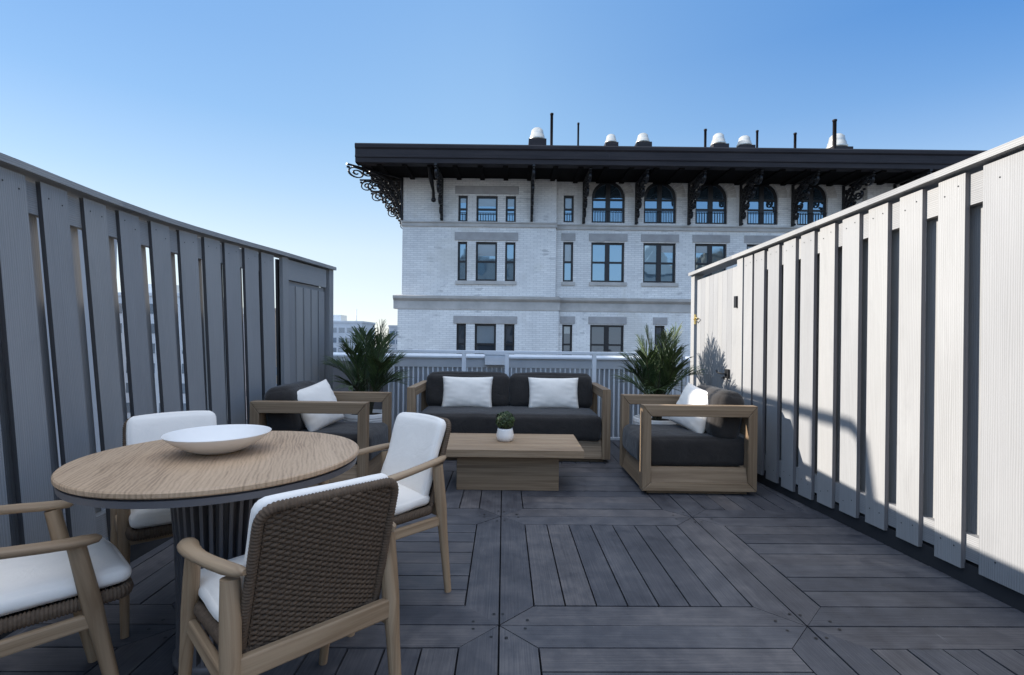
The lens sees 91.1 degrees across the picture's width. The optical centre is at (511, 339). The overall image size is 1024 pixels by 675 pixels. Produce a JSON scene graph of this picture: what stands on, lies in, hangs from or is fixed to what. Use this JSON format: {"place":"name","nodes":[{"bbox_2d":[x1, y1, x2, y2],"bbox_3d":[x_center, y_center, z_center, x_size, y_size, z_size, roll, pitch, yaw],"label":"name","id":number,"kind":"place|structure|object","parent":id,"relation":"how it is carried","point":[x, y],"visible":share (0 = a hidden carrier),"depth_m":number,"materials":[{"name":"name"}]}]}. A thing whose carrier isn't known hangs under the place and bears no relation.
{"place":"outdoors","nodes":[
{"label":"outdoors","id":0,"kind":"place"},
{"bbox_2d":[37,218,116,466],"bbox_3d":[-8.331,2.511,5.750,3.400,9.019,5.700,1,0,0],"label":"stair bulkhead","id":1,"kind":"object","parent":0,"point":[91,368],"depth_m":7.87,"materials":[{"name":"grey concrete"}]},
{"bbox_2d":[118,284,227,418],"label":"city building","id":2,"kind":"structure","parent":0,"point":[154,352],"depth_m":76.00,"materials":[{"name":"metal"}]},
{"bbox_2d":[119,303,121,312],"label":"window","id":3,"kind":"structure","parent":2,"relation":"in","point":[120,304],"depth_m":75.95,"materials":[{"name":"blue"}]},
{"bbox_2d":[126,403,129,412],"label":"window","id":4,"kind":"structure","parent":2,"relation":"in","point":[127,404],"depth_m":75.95,"materials":[{"name":"blue"}]},
{"bbox_2d":[150,304,153,313],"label":"window","id":5,"kind":"structure","parent":2,"relation":"in","point":[151,305],"depth_m":75.95,"materials":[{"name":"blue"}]},
{"bbox_2d":[151,324,154,332],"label":"window","id":6,"kind":"structure","parent":2,"relation":"in","point":[152,325],"depth_m":75.95,"materials":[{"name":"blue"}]},
{"bbox_2d":[243,309,246,418],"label":"city building","id":7,"kind":"structure","parent":0,"point":[244,359],"depth_m":111.00,"materials":[{"name":"grey concrete"}]},
{"bbox_2d":[275,308,276,385],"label":"city building","id":8,"kind":"structure","parent":0,"point":[275,341],"depth_m":91.00,"materials":[{"name":"beige brick"}]},
{"bbox_2d":[333,309,375,351],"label":"office block","id":9,"kind":"structure","parent":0,"point":[342,326],"depth_m":130.00,"materials":[{"name":"concrete"}]},
{"bbox_2d":[339,328,344,332],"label":"window","id":10,"kind":"structure","parent":9,"relation":"in","point":[341,330],"depth_m":129.95,"materials":[{"name":"grey glass"}]},
{"bbox_2d":[388,325,396,348],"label":"office block","id":11,"kind":"structure","parent":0,"point":[392,328],"depth_m":151.00,"materials":[{"name":"grey concrete"}]},
{"bbox_2d":[0,0,1023,346],"label":"sky","id":12,"kind":"structure","parent":0,"point":[240,119],"materials":[{"name":"blue"}]},
{"bbox_2d":[346,113,987,472],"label":"brick apartment house","id":13,"kind":"structure","parent":0,"point":[536,243],"depth_m":22.00,"materials":[{"name":"brick"}]},
{"bbox_2d":[456,324,465,353],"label":"window","id":14,"kind":"structure","parent":13,"relation":"in","point":[461,328],"depth_m":21.98,"materials":[{"name":"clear glass"}]},
{"bbox_2d":[458,242,466,280],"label":"window","id":15,"kind":"structure","parent":13,"relation":"in","point":[462,246],"depth_m":22.12,"materials":[{"name":"clear glass"}]},
{"bbox_2d":[458,196,467,220],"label":"window","id":16,"kind":"structure","parent":13,"relation":"in","point":[463,200],"depth_m":22.12,"materials":[{"name":"clear glass"}]},
{"bbox_2d":[475,324,495,350],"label":"window","id":17,"kind":"structure","parent":13,"relation":"in","point":[485,334],"depth_m":22.01,"materials":[{"name":"clear glass"}]},
{"bbox_2d":[476,242,496,280],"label":"window","id":18,"kind":"structure","parent":13,"relation":"in","point":[486,252],"depth_m":22.15,"materials":[{"name":"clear glass"}]},
{"bbox_2d":[476,196,497,221],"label":"window","id":19,"kind":"structure","parent":13,"relation":"in","point":[487,206],"depth_m":22.15,"materials":[{"name":"clear glass"}]},
{"bbox_2d":[504,324,514,350],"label":"window","id":20,"kind":"structure","parent":13,"relation":"in","point":[508,328],"depth_m":22.02,"materials":[{"name":"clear glass"}]},
{"bbox_2d":[505,243,514,280],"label":"window","id":21,"kind":"structure","parent":13,"relation":"in","point":[509,247],"depth_m":22.16,"materials":[{"name":"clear glass"}]},
{"bbox_2d":[506,197,515,221],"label":"window","id":22,"kind":"structure","parent":13,"relation":"in","point":[510,201],"depth_m":22.11,"materials":[{"name":"clear glass"}]},
{"bbox_2d":[562,325,571,351],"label":"window","id":23,"kind":"structure","parent":13,"relation":"in","point":[566,329],"depth_m":22.31,"materials":[{"name":"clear glass"}]},
{"bbox_2d":[563,242,572,281],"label":"window","id":24,"kind":"structure","parent":13,"relation":"in","point":[567,246],"depth_m":22.45,"materials":[{"name":"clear glass"}]},
{"bbox_2d":[564,196,573,221],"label":"window","id":25,"kind":"structure","parent":13,"relation":"in","point":[568,200],"depth_m":22.45,"materials":[{"name":"clear glass"}]},
{"bbox_2d":[590,325,622,355],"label":"window","id":26,"kind":"structure","parent":13,"relation":"in","point":[603,338],"depth_m":22.31,"materials":[{"name":"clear glass"}]},
{"bbox_2d":[591,243,623,281],"bbox_3d":[4.249,-3.437,22.453,1.471,1.766,0.094,1,0,0],"label":"window","id":27,"kind":"structure","parent":13,"relation":"in","point":[607,259],"depth_m":22.46,"materials":[{"name":"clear glass"}]},
{"bbox_2d":[592,183,624,222],"bbox_3d":[4.281,-6.129,22.415,1.471,1.877,0.170,1,0,0],"label":"window","id":28,"kind":"structure","parent":13,"relation":"in","point":[608,199],"depth_m":22.46,"materials":[{"name":"clear glass"}]},
{"bbox_2d":[643,243,674,282],"bbox_3d":[6.547,-3.409,22.453,1.445,1.766,0.094,1,0,0],"label":"window","id":29,"kind":"structure","parent":13,"relation":"in","point":[658,258],"depth_m":22.46,"materials":[{"name":"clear glass"}]},
{"bbox_2d":[655,326,663,349],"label":"window","id":30,"kind":"structure","parent":13,"relation":"in","point":[658,329],"depth_m":22.31,"materials":[{"name":"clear glass"}]},
{"bbox_2d":[644,184,675,223],"bbox_3d":[6.579,-6.101,22.415,1.445,1.877,0.170,1,0,0],"label":"window","id":31,"kind":"structure","parent":13,"relation":"in","point":[659,199],"depth_m":22.46,"materials":[{"name":"clear glass"}]},
{"bbox_2d":[695,184,725,223],"bbox_3d":[8.852,-6.074,22.415,1.414,1.877,0.170,1,0,0],"label":"window","id":32,"kind":"structure","parent":13,"relation":"in","point":[710,208],"depth_m":22.46,"materials":[{"name":"clear glass"}]},
{"bbox_2d":[695,244,725,277],"bbox_3d":[8.820,-3.382,22.453,1.414,1.766,0.094,1,0,0],"label":"window","id":33,"kind":"structure","parent":13,"relation":"in","point":[705,254],"depth_m":22.46,"materials":[{"name":"clear glass"}]},
{"bbox_2d":[747,185,776,224],"bbox_3d":[11.131,-6.047,22.415,1.372,1.877,0.170,1,0,0],"label":"window","id":34,"kind":"structure","parent":13,"relation":"in","point":[762,210],"depth_m":22.42,"materials":[{"name":"clear glass"}]},
{"bbox_2d":[797,185,826,224],"bbox_3d":[13.333,-6.020,22.415,1.344,1.877,0.170,1,0,0],"label":"window","id":35,"kind":"structure","parent":13,"relation":"in","point":[814,207],"depth_m":22.44,"materials":[{"name":"clear glass"}]},
{"bbox_3d":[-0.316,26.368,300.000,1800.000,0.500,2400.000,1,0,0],"label":"ground","id":36,"kind":"structure","parent":0,"visible":0},
{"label":"terrace block","id":37,"kind":"structure","parent":36,"relation":"on","visible":0},
{"bbox_2d":[333,352,689,436],"bbox_3d":[-0.059,0.707,5.840,4.740,1.065,0.320,1,0,0],"label":"railing","id":38,"kind":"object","parent":37,"relation":"on","point":[422,366],"depth_m":5.73,"materials":[{"name":"metal"}]},
{"bbox_2d":[484,354,504,364],"bbox_3d":[-0.191,0.223,5.668,0.244,0.127,0.068,1,0,0],"label":"electrical box","id":39,"kind":"object","parent":38,"relation":"on","point":[494,359],"visible":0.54,"depth_m":5.64,"materials":[{"name":"white metal"}]},
{"bbox_2d":[0,419,1023,674],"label":"deck","id":40,"kind":"structure","parent":37,"relation":"on","point":[608,567],"depth_m":2.17,"materials":[{"name":"grey wood"}]},
{"bbox_2d":[0,500,133,674],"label":"dining chair","id":41,"kind":"object","parent":40,"relation":"on","point":[81,573],"visible":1,"depth_m":1.38,"materials":[{"name":"white fabric"}]},
{"bbox_2d":[110,410,216,638],"bbox_3d":[-1.441,0.724,2.185,0.499,0.764,0.561,1,0,-42],"label":"dining chair","id":42,"kind":"object","parent":40,"relation":"on","point":[129,527],"visible":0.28,"depth_m":1.97,"materials":[{"name":"white fabric"}]},
{"bbox_2d":[0,153,335,639],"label":"privacy fence","id":43,"kind":"object","parent":40,"relation":"on","point":[63,210],"visible":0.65,"depth_m":2.64,"materials":[{"name":"paint"}]},
{"bbox_2d":[51,431,358,674],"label":"dining table","id":44,"kind":"object","parent":40,"relation":"on","point":[209,501],"visible":0.76,"depth_m":1.64,"materials":[{"name":"brown wood"}]},
{"bbox_2d":[160,424,271,454],"bbox_3d":[-1.066,0.372,1.825,0.348,0.071,0.348,1,0,0],"label":"bowl","id":45,"kind":"object","parent":44,"relation":"on","point":[216,439],"visible":1,"depth_m":1.84,"materials":[{"name":"ceramic"}]},
{"bbox_2d":[176,473,400,674],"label":"dining chair","id":46,"kind":"object","parent":40,"relation":"on","point":[313,568],"visible":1,"depth_m":1.24,"materials":[{"name":"brown wicker"}]},
{"bbox_2d":[250,381,391,489],"bbox_3d":[-1.460,0.723,3.980,0.848,0.760,0.760,1,0,0],"label":"armchair","id":47,"kind":"object","parent":40,"relation":"on","point":[280,408],"visible":0.41,"depth_m":3.68,"materials":[{"name":"brown wood"}]},
{"bbox_2d":[297,379,344,430],"bbox_3d":[-1.524,0.522,3.960,0.136,0.360,0.420,-25,2,20],"label":"throw pillow","id":48,"kind":"object","parent":47,"relation":"on","point":[321,391],"visible":0.75,"depth_m":3.89,"materials":[{"name":"fabric"}]},
{"bbox_2d":[320,319,413,422],"bbox_3d":[-1.417,0.446,4.924,0.937,1.313,1.020,1,0,0],"label":"potted palm","id":49,"kind":"object","parent":40,"relation":"on","point":[370,354],"visible":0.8,"depth_m":4.87,"materials":[{"name":"plant"}]},
{"bbox_2d":[318,412,450,636],"bbox_3d":[-0.586,0.734,2.215,0.499,0.764,0.561,1,0,43],"label":"dining chair","id":50,"kind":"object","parent":40,"relation":"on","point":[412,461],"visible":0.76,"depth_m":2.22,"materials":[{"name":"white fabric"}]},
{"bbox_2d":[407,371,610,461],"bbox_3d":[-0.031,0.726,4.996,1.870,0.788,0.808,1,0,0],"label":"sofa","id":51,"kind":"object","parent":40,"relation":"on","point":[586,426],"visible":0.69,"depth_m":4.66,"materials":[{"name":"grey fabric"}]},
{"bbox_2d":[442,376,492,406],"bbox_3d":[-0.452,0.533,5.085,0.515,0.325,0.134,1,-14,1],"label":"throw pillow","id":52,"kind":"object","parent":51,"relation":"on","point":[466,391],"visible":0.98,"depth_m":5.03,"materials":[{"name":"fabric"}]},
{"bbox_2d":[528,377,578,407],"bbox_3d":[0.420,0.543,5.085,0.515,0.325,0.138,1,-14,-1],"label":"throw pillow","id":53,"kind":"object","parent":51,"relation":"on","point":[552,392],"visible":0.98,"depth_m":5.03,"materials":[{"name":"fabric"}]},
{"bbox_2d":[439,433,583,490],"bbox_3d":[-0.032,0.959,3.950,1.104,0.322,0.639,1,0,0],"label":"coffee table","id":54,"kind":"object","parent":40,"relation":"on","point":[490,461],"visible":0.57,"depth_m":3.73,"materials":[{"name":"brown wood"}]},
{"bbox_2d":[495,411,514,441],"bbox_3d":[-0.052,0.678,3.968,0.161,0.238,0.160,1,0,0],"label":"potted plant","id":55,"kind":"object","parent":54,"relation":"on","point":[505,424],"visible":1,"depth_m":3.92,"materials":[{"name":"green plant"}]},
{"bbox_2d":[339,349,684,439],"bbox_3d":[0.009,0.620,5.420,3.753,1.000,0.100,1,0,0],"label":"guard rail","id":56,"kind":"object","parent":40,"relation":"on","point":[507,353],"visible":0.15,"depth_m":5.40,"materials":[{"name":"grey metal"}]},
{"bbox_2d":[612,323,703,424],"bbox_3d":[1.427,0.476,4.858,0.894,1.321,1.041,1,0,0],"label":"potted palm","id":57,"kind":"object","parent":40,"relation":"on","point":[659,373],"visible":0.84,"depth_m":4.74,"materials":[{"name":"plant"}]},
{"bbox_2d":[620,385,757,493],"bbox_3d":[1.365,0.756,4.040,0.848,0.760,0.760,1,0,0],"label":"armchair","id":58,"kind":"object","parent":40,"relation":"on","point":[718,455],"visible":0.91,"depth_m":3.73,"materials":[{"name":"brown wood"}]},
{"bbox_2d":[669,382,707,432],"bbox_3d":[1.473,0.558,4.060,0.132,0.360,0.420,26,2,-20],"label":"throw pillow","id":59,"kind":"object","parent":58,"relation":"on","point":[691,394],"visible":0.56,"depth_m":4.01,"materials":[{"name":"fabric"}]},
{"bbox_2d":[688,136,1023,612],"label":"privacy fence","id":60,"kind":"object","parent":40,"relation":"on","point":[829,346],"visible":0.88,"depth_m":2.70,"materials":[{"name":"paint"}]}
]}

